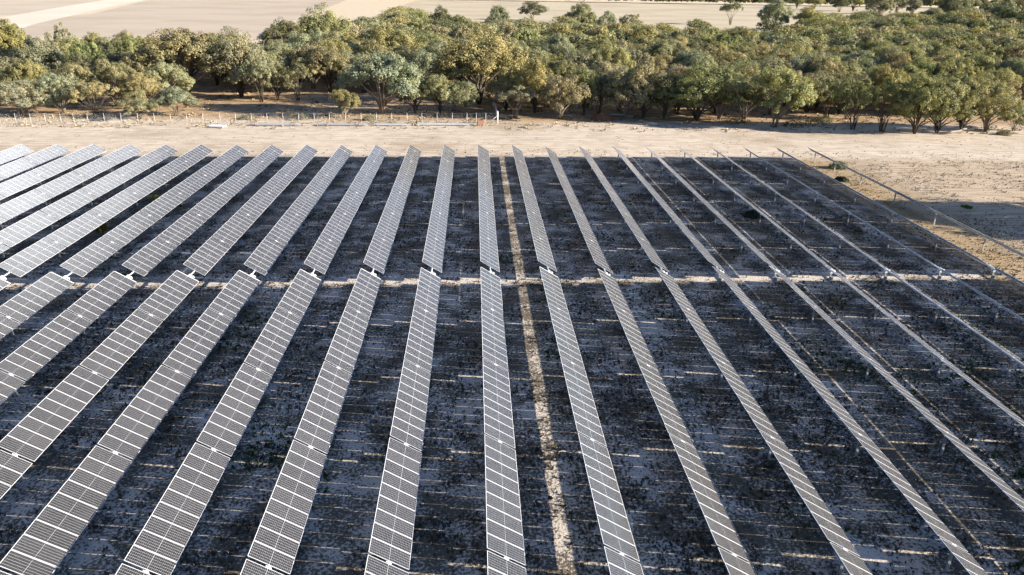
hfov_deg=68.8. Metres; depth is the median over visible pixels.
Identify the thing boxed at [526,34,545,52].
gum tree
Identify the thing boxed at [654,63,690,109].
gum tree
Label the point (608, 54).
gum tree
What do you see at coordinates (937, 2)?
distant treeline
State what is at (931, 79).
gum tree
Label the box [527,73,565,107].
gum tree
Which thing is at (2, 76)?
gum tree
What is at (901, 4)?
gum tree
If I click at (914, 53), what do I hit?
gum tree
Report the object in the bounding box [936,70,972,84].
gum tree
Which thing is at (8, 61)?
gum tree
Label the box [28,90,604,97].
path
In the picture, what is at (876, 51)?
gum tree
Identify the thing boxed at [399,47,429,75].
gum tree
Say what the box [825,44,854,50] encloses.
gum tree
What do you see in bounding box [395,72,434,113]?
gum tree
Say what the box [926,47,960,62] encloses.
gum tree
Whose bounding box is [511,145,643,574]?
solar tracker
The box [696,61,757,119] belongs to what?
gum tree
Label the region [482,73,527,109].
gum tree
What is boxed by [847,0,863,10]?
gum tree
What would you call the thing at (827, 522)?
solar tracker
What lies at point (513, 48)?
gum tree
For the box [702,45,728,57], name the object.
gum tree
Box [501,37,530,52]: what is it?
gum tree
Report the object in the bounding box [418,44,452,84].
gum tree
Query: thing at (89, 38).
gum tree
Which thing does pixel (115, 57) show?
gum tree
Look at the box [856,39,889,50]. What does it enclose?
gum tree
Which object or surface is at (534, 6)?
gum tree
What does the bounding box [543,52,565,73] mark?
gum tree
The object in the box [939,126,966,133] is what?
fallen log
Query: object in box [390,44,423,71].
gum tree
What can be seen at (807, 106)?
gum tree
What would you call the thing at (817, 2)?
gum tree
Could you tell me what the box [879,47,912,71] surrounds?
gum tree
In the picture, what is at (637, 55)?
gum tree
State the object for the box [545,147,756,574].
solar tracker
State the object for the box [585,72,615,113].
gum tree
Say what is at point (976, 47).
gum tree
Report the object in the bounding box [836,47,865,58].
gum tree
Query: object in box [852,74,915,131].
gum tree
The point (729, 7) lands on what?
gum tree
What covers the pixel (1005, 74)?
gum tree
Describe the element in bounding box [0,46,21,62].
gum tree
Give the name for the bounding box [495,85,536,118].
gum tree
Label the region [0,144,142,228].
solar tracker
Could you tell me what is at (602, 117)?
dirt mound
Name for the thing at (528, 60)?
gum tree
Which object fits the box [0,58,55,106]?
gum tree
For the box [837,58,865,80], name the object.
gum tree
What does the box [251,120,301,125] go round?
tube stack
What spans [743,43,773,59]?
gum tree
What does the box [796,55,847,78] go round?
gum tree
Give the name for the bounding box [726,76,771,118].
wattle shrub
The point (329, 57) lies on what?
gum tree
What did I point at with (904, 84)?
gum tree
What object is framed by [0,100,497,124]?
wire fence
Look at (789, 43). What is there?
gum tree
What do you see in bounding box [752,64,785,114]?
gum tree
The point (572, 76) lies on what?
gum tree
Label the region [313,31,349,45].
gum tree
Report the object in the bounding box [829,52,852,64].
gum tree
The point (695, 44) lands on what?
gum tree
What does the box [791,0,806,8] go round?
gum tree
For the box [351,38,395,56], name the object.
gum tree
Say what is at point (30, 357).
solar tracker
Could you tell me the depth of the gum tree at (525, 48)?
248.59 m
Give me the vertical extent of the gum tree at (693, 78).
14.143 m
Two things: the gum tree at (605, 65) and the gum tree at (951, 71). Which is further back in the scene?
the gum tree at (951, 71)
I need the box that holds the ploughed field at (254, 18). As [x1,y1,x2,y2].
[15,0,345,39]
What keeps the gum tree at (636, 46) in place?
on the ground at (330, 536)
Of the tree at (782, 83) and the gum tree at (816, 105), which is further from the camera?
the gum tree at (816, 105)
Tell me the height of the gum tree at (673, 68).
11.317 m
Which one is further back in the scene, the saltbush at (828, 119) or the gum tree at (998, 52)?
the gum tree at (998, 52)
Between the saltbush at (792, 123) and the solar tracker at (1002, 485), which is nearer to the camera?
the solar tracker at (1002, 485)
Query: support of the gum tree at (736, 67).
on the ground at (330, 536)
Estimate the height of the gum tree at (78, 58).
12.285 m
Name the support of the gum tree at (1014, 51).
on the ground at (330, 536)
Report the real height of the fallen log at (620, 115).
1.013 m
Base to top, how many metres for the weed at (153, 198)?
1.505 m
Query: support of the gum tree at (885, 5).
on the dry grass field at (679, 15)
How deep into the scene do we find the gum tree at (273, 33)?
266.19 m
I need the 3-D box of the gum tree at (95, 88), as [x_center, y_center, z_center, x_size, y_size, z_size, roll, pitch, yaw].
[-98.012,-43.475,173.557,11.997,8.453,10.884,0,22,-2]
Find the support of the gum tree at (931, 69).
on the ground at (330, 536)
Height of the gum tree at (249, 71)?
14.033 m
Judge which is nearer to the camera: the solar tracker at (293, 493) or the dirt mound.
the solar tracker at (293, 493)
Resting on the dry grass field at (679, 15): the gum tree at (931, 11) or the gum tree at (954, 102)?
the gum tree at (931, 11)
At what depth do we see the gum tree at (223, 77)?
214.83 m
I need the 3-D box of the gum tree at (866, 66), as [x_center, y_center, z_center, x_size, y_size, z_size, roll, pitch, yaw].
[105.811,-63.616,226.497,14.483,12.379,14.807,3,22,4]
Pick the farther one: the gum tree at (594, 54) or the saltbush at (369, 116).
the gum tree at (594, 54)
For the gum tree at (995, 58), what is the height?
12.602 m
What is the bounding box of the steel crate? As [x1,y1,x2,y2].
[477,119,482,125]
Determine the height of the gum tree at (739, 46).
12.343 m
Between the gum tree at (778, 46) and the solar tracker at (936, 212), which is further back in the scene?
the gum tree at (778, 46)
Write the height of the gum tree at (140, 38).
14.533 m
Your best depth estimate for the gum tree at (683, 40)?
276.06 m
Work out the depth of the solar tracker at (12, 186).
118.65 m
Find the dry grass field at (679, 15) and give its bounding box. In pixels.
[400,0,967,33]
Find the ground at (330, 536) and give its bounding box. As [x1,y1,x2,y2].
[0,0,1023,574]
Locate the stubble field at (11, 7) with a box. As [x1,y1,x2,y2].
[0,0,98,14]
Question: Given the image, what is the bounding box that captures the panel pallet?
[209,124,226,127]
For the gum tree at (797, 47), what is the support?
on the ground at (330, 536)
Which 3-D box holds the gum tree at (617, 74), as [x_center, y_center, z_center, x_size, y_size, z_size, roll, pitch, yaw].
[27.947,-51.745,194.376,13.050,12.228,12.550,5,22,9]
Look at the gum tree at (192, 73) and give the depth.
235.51 m
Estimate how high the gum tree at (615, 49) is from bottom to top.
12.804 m
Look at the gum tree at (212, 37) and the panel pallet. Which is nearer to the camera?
the panel pallet
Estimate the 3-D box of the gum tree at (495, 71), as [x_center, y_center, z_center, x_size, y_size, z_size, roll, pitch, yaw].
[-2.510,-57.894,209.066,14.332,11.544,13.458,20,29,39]
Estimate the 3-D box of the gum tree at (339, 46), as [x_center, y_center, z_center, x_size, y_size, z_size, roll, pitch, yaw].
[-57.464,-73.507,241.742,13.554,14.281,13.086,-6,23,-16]
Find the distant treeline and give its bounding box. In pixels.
[608,0,1005,6]
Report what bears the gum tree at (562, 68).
on the ground at (330, 536)
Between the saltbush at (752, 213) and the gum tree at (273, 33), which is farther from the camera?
the gum tree at (273, 33)
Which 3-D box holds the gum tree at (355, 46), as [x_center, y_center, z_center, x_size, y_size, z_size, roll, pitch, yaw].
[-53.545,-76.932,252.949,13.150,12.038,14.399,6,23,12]
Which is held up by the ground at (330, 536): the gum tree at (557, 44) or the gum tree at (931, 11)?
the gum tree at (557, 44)
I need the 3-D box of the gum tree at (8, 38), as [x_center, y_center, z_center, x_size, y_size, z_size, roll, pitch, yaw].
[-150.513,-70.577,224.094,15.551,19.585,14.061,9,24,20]
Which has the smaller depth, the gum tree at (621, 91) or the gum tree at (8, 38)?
the gum tree at (621, 91)
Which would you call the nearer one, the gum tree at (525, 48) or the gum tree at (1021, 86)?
the gum tree at (1021, 86)
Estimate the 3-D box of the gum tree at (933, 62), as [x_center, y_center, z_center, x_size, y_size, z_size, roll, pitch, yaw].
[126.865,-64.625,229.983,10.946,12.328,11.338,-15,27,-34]
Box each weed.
[95,223,108,231]
[149,194,161,202]
[960,204,972,208]
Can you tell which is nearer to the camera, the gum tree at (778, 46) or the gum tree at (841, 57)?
the gum tree at (841, 57)
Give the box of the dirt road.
[0,0,140,29]
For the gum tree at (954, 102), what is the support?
on the ground at (330, 536)
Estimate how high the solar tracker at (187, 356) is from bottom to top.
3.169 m
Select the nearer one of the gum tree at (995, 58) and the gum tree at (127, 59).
the gum tree at (127, 59)
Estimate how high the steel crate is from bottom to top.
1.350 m
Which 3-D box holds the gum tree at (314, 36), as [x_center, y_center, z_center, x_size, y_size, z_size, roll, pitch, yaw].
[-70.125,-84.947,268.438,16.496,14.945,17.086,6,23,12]
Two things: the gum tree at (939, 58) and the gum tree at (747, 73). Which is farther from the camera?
the gum tree at (939, 58)
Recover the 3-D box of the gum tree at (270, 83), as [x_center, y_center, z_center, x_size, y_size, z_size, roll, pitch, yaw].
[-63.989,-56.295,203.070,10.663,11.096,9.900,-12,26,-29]
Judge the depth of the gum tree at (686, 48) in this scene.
246.25 m
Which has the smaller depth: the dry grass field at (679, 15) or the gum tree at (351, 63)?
the gum tree at (351, 63)
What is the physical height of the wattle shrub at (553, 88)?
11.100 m
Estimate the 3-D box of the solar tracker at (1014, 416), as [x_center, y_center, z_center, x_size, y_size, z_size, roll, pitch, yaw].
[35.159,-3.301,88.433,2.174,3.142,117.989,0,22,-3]
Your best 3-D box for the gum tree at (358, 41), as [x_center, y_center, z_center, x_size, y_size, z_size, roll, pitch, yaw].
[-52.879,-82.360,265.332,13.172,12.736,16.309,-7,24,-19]
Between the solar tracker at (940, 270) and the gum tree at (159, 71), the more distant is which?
the gum tree at (159, 71)
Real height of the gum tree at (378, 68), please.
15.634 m
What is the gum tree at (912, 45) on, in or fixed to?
on the ground at (330, 536)
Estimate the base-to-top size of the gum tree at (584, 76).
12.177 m
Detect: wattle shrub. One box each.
[0,79,51,116]
[33,72,86,113]
[115,91,159,119]
[151,85,198,115]
[327,88,361,117]
[443,80,479,114]
[538,74,590,118]
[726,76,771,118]
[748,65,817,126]
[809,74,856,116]
[829,79,867,118]
[996,104,1023,130]
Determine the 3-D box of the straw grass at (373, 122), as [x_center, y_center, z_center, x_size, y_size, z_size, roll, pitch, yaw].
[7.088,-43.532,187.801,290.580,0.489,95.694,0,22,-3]
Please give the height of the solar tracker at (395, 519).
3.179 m
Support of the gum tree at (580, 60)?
on the ground at (330, 536)
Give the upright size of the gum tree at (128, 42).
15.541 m
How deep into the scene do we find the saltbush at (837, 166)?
137.10 m
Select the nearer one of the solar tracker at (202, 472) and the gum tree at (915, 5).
the solar tracker at (202, 472)
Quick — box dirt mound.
[590,112,615,121]
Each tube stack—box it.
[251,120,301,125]
[318,120,366,125]
[374,123,408,125]
[417,123,468,125]
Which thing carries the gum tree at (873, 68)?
on the ground at (330, 536)
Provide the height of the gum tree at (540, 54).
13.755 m
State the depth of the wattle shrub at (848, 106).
185.81 m
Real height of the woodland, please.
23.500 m
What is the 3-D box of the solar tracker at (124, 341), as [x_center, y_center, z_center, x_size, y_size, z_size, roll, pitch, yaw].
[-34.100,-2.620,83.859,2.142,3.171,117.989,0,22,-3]
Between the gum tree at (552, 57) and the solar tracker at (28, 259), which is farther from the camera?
the gum tree at (552, 57)
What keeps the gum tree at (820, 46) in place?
on the ground at (330, 536)
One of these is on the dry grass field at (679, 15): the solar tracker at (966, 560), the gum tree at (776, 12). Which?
the gum tree at (776, 12)
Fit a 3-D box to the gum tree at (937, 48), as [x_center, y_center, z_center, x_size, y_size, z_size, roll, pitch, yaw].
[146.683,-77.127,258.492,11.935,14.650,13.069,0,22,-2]
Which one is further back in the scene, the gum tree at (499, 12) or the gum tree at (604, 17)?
the gum tree at (499, 12)
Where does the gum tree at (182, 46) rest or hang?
on the ground at (330, 536)
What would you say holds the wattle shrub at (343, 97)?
on the ground at (330, 536)
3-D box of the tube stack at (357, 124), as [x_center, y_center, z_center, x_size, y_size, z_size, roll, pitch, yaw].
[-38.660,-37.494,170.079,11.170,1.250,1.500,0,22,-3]
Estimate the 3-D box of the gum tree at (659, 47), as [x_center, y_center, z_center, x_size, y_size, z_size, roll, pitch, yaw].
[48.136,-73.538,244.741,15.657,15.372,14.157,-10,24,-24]
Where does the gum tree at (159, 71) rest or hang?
on the ground at (330, 536)
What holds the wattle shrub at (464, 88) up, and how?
on the ground at (330, 536)
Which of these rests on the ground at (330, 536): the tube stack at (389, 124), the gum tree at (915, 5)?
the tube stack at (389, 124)
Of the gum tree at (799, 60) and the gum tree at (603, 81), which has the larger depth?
the gum tree at (799, 60)
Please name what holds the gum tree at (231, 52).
on the ground at (330, 536)
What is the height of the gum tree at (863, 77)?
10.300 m
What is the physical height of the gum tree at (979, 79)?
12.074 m
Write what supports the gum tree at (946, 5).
on the dry grass field at (679, 15)
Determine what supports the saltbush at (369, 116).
on the ground at (330, 536)
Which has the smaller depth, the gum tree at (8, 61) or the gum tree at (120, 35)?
the gum tree at (8, 61)
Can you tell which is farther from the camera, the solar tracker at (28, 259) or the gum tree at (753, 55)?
the gum tree at (753, 55)
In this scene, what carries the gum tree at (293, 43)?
on the ground at (330, 536)
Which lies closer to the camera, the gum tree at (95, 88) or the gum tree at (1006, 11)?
the gum tree at (95, 88)
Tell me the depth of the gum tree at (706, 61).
214.51 m
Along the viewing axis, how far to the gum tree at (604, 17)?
417.38 m
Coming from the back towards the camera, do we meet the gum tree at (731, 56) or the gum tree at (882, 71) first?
the gum tree at (731, 56)
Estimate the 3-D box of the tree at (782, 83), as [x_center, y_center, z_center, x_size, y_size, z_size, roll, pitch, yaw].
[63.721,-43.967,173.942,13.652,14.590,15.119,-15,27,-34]
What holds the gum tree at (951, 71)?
on the ground at (330, 536)
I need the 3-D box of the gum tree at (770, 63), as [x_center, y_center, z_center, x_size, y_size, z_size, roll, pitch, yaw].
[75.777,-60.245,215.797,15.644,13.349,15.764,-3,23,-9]
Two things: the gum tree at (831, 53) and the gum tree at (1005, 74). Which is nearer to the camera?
the gum tree at (1005, 74)
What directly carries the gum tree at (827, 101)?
on the ground at (330, 536)
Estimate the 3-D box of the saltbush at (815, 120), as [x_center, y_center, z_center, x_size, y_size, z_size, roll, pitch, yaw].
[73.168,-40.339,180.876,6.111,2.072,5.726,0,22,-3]
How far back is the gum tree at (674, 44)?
265.16 m
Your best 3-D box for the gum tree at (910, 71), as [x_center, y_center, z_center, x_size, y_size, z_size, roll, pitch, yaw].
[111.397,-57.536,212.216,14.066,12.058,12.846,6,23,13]
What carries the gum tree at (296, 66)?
on the ground at (330, 536)
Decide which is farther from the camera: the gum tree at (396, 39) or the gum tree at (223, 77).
the gum tree at (396, 39)
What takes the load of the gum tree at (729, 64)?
on the ground at (330, 536)
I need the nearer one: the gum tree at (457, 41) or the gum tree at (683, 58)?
the gum tree at (683, 58)
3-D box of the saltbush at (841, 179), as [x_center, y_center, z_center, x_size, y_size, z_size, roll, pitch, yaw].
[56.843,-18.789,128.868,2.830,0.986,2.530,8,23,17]
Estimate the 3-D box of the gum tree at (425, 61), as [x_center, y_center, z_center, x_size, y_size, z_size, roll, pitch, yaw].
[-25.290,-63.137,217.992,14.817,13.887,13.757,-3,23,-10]
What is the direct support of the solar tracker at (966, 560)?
on the ground at (330, 536)
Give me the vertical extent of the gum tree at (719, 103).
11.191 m
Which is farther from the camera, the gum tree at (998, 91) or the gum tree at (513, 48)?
the gum tree at (513, 48)
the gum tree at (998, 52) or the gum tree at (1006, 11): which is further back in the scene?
the gum tree at (1006, 11)
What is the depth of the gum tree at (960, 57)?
236.65 m
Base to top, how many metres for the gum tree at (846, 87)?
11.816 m
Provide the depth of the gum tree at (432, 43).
243.96 m
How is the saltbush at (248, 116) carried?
on the ground at (330, 536)
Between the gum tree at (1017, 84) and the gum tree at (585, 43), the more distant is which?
the gum tree at (585, 43)
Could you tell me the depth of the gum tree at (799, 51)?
247.93 m
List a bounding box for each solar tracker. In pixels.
[0,144,33,164]
[0,144,69,180]
[0,144,105,204]
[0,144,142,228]
[0,144,177,257]
[0,144,212,292]
[0,145,247,339]
[0,145,282,404]
[0,145,317,498]
[0,145,351,574]
[115,145,386,574]
[240,145,420,574]
[364,145,454,574]
[478,145,526,574]
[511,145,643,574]
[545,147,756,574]
[578,146,872,574]
[612,146,987,574]
[645,146,1023,510]
[677,146,1023,426]
[711,147,1023,376]
[742,146,1023,321]
[774,146,1023,285]
[806,146,1023,256]
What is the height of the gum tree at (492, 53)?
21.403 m
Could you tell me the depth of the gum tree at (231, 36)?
246.54 m
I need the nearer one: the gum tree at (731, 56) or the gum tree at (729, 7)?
the gum tree at (731, 56)
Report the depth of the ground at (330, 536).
72.52 m
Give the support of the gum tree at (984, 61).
on the ground at (330, 536)
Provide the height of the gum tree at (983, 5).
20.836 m
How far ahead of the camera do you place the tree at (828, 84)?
187.08 m
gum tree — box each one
[0,18,29,60]
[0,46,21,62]
[0,56,57,94]
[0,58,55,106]
[0,66,6,86]
[5,35,66,70]
[44,22,74,47]
[44,34,92,77]
[54,51,105,95]
[56,62,93,101]
[65,41,105,61]
[65,80,119,116]
[80,31,104,44]
[84,36,120,80]
[86,57,134,106]
[94,47,135,89]
[108,34,141,54]
[110,29,135,43]
[116,70,163,105]
[117,51,149,76]
[122,36,162,46]
[130,27,231,95]
[139,61,195,102]
[175,61,200,76]
[194,33,218,84]
[197,25,276,96]
[208,62,252,90]
[218,30,247,44]
[235,49,276,101]
[245,50,286,91]
[256,16,307,47]
[257,59,297,99]
[264,41,299,83]
[270,57,311,99]
[284,30,313,49]
[290,43,332,87]
[293,2,350,35]
[295,29,335,42]
[298,37,326,78]
[301,43,350,91]
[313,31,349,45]
[315,37,355,80]
[328,48,353,84]
[332,50,425,114]
[335,54,369,91]
[347,41,363,57]
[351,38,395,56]
[352,37,377,54]
[352,51,376,85]
[369,23,425,53]
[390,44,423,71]
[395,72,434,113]
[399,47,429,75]
[405,48,439,83]
[411,27,446,45]
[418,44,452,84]
[419,74,456,113]
[421,37,449,75]
[427,5,454,19]
[428,24,528,104]
[455,38,474,45]
[472,60,520,90]
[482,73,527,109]
[486,4,509,21]
[495,52,522,91]
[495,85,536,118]
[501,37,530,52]
[502,44,523,67]
[507,42,534,56]
[510,57,532,68]
[511,57,558,112]
[517,1,549,19]
[518,44,555,71]
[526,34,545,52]
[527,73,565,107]
[535,33,579,58]
[535,38,563,57]
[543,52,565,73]
[544,57,578,79]
[562,0,598,23]
[563,46,603,77]
[568,67,608,108]
[571,37,597,50]
[573,67,599,114]
[581,47,604,61]
[584,37,620,50]
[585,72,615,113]
[587,57,618,102]
[594,44,637,66]
[595,64,634,110]
[596,11,616,25]
[598,41,636,70]
[602,75,651,117]
[619,14,643,25]
[621,57,671,117]
[623,45,650,66]
[630,43,645,51]
[639,39,680,69]
[640,52,680,72]
[647,71,683,118]
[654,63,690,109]
[661,63,690,72]
[662,63,735,120]
[664,36,681,51]
[668,34,690,49]
[670,44,696,63]
[670,77,683,113]
[674,48,715,65]
[677,50,709,66]
[683,53,717,68]
[685,39,719,55]
[694,41,727,55]
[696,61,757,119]
[701,75,737,113]
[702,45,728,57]
[713,48,753,66]
[719,0,743,24]
[722,49,760,63]
[722,60,759,68]
[723,57,759,72]
[727,41,757,53]
[730,61,760,106]
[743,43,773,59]
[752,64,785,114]
[757,0,797,25]
[757,55,784,67]
[758,48,797,70]
[758,54,793,72]
[773,44,791,52]
[774,40,818,57]
[777,40,812,52]
[779,41,810,46]
[783,52,824,70]
[783,70,807,105]
[789,71,827,111]
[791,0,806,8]
[792,3,825,25]
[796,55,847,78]
[804,43,829,52]
[806,70,833,107]
[807,0,822,7]
[813,50,834,56]
[816,46,843,54]
[820,72,856,113]
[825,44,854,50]
[825,54,841,63]
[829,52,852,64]
[830,0,852,11]
[831,79,877,129]
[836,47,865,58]
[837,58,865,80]
[842,50,880,65]
[844,71,880,107]
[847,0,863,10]
[847,56,878,73]
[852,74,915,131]
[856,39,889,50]
[858,65,881,101]
[864,0,896,13]
[864,63,910,113]
[869,40,897,57]
[874,43,907,63]
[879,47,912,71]
[886,73,953,133]
[892,0,908,12]
[892,76,910,109]
[895,46,929,62]
[895,63,927,81]
[900,43,922,50]
[906,0,922,12]
[906,55,945,78]
[911,57,940,73]
[912,75,942,111]
[914,76,979,132]
[919,6,942,20]
[925,42,954,57]
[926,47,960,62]
[933,0,963,13]
[934,51,983,77]
[936,59,956,82]
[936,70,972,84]
[940,0,970,11]
[940,77,994,131]
[945,47,975,58]
[949,56,978,71]
[950,52,997,83]
[953,41,986,54]
[962,0,974,8]
[965,70,993,115]
[965,76,1023,131]
[971,47,1009,61]
[976,3,992,10]
[977,67,1021,93]
[985,56,1001,70]
[985,67,1014,75]
[987,57,1023,83]
[992,4,1019,19]
[994,41,1023,58]
[995,78,1023,111]
[996,44,1023,58]
[1013,0,1023,9]
[1014,77,1023,99]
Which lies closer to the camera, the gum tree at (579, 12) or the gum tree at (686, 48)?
the gum tree at (686, 48)
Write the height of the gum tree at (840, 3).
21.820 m
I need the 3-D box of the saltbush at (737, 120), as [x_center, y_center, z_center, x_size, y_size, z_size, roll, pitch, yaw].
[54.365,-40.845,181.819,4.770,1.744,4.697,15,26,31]
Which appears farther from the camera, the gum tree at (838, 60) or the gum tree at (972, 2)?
the gum tree at (972, 2)
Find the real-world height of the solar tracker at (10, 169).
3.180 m
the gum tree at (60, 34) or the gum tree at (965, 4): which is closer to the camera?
the gum tree at (60, 34)
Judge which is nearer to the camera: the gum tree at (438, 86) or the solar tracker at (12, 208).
the solar tracker at (12, 208)
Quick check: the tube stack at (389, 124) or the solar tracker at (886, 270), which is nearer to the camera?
the solar tracker at (886, 270)
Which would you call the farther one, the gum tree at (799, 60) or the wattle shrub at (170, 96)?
the gum tree at (799, 60)
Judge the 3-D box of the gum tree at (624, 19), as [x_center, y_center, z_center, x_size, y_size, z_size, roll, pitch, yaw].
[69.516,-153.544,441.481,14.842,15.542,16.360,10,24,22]
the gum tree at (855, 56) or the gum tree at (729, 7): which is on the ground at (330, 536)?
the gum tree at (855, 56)
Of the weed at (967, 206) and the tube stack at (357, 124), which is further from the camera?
the tube stack at (357, 124)
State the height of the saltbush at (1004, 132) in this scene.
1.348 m
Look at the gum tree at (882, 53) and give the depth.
233.18 m
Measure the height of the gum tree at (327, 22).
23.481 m
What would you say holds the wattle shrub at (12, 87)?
on the ground at (330, 536)
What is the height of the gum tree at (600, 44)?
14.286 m
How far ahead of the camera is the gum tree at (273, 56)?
215.41 m
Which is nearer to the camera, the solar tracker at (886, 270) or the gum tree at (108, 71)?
the solar tracker at (886, 270)
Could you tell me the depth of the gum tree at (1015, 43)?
269.27 m
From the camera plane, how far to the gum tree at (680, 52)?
236.42 m
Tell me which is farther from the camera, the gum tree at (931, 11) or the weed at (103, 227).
the gum tree at (931, 11)
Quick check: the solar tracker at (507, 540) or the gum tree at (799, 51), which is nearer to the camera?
the solar tracker at (507, 540)
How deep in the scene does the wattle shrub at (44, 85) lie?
175.00 m
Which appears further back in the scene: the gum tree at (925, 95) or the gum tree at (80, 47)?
the gum tree at (80, 47)
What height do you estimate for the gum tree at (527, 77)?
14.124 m
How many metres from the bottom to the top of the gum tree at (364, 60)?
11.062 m
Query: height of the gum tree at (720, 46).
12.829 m
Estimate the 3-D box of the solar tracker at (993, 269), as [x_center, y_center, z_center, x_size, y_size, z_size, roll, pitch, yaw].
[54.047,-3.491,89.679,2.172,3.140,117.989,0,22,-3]
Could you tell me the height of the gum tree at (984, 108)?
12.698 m
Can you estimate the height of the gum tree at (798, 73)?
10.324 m
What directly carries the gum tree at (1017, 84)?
on the ground at (330, 536)
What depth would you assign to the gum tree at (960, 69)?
217.19 m
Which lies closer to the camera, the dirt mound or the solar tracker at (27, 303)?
the solar tracker at (27, 303)
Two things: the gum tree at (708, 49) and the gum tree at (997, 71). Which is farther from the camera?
the gum tree at (708, 49)
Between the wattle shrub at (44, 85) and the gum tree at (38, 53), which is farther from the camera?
the gum tree at (38, 53)
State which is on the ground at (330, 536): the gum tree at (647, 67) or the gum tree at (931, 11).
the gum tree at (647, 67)
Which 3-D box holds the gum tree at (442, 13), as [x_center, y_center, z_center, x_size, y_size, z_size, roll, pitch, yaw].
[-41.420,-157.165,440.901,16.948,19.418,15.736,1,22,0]
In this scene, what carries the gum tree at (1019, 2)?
on the dry grass field at (679, 15)
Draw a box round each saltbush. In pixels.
[238,114,256,119]
[287,112,311,119]
[361,114,375,120]
[726,116,746,123]
[740,209,763,219]
[782,118,807,127]
[803,116,827,126]
[816,115,834,122]
[827,160,848,169]
[835,176,849,181]
[996,130,1013,135]
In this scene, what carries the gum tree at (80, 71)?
on the ground at (330, 536)
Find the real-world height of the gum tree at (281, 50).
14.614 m
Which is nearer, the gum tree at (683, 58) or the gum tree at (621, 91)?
the gum tree at (621, 91)
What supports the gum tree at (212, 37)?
on the ground at (330, 536)
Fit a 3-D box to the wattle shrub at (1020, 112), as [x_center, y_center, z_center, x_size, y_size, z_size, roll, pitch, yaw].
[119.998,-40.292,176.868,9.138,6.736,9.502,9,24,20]
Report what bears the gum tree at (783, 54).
on the ground at (330, 536)
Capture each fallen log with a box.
[609,112,632,116]
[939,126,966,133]
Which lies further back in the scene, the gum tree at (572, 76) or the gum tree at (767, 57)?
the gum tree at (767, 57)
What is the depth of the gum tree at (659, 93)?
181.79 m
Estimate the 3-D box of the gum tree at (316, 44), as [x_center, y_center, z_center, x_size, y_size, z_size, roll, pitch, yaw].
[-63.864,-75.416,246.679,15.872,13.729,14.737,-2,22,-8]
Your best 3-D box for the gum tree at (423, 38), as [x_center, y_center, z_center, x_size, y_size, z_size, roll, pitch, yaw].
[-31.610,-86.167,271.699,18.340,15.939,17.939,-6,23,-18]
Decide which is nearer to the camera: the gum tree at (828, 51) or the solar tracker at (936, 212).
the solar tracker at (936, 212)
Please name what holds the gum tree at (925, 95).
on the ground at (330, 536)
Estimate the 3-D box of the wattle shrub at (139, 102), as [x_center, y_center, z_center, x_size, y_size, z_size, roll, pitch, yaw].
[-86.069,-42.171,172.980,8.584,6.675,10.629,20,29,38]
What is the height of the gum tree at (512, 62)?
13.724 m
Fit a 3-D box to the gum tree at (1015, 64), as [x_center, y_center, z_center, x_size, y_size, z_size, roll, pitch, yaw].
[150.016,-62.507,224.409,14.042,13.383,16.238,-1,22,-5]
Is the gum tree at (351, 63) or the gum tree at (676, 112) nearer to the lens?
the gum tree at (676, 112)
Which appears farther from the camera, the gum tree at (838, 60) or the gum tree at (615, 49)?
the gum tree at (615, 49)
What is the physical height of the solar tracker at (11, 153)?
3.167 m
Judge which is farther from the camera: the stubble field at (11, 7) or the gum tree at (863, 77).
the stubble field at (11, 7)
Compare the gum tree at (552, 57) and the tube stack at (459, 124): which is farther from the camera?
the gum tree at (552, 57)
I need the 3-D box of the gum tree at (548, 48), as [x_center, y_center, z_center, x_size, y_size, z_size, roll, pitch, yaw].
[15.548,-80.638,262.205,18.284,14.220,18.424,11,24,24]
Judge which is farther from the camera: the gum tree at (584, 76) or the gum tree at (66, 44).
the gum tree at (66, 44)
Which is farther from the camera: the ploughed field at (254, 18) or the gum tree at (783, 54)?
the ploughed field at (254, 18)
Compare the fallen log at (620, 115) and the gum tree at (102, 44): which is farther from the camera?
the gum tree at (102, 44)
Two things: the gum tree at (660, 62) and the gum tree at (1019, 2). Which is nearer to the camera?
the gum tree at (660, 62)
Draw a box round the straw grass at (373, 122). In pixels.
[0,86,1023,156]
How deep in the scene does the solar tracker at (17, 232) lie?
103.59 m
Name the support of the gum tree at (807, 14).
on the dry grass field at (679, 15)
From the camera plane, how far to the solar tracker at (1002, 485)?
62.15 m
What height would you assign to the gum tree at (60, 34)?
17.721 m
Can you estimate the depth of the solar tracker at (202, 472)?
52.93 m
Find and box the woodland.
[310,0,1023,55]
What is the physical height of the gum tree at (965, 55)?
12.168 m
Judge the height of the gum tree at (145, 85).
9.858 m
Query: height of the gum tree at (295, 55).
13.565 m
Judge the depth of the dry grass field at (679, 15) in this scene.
928.86 m

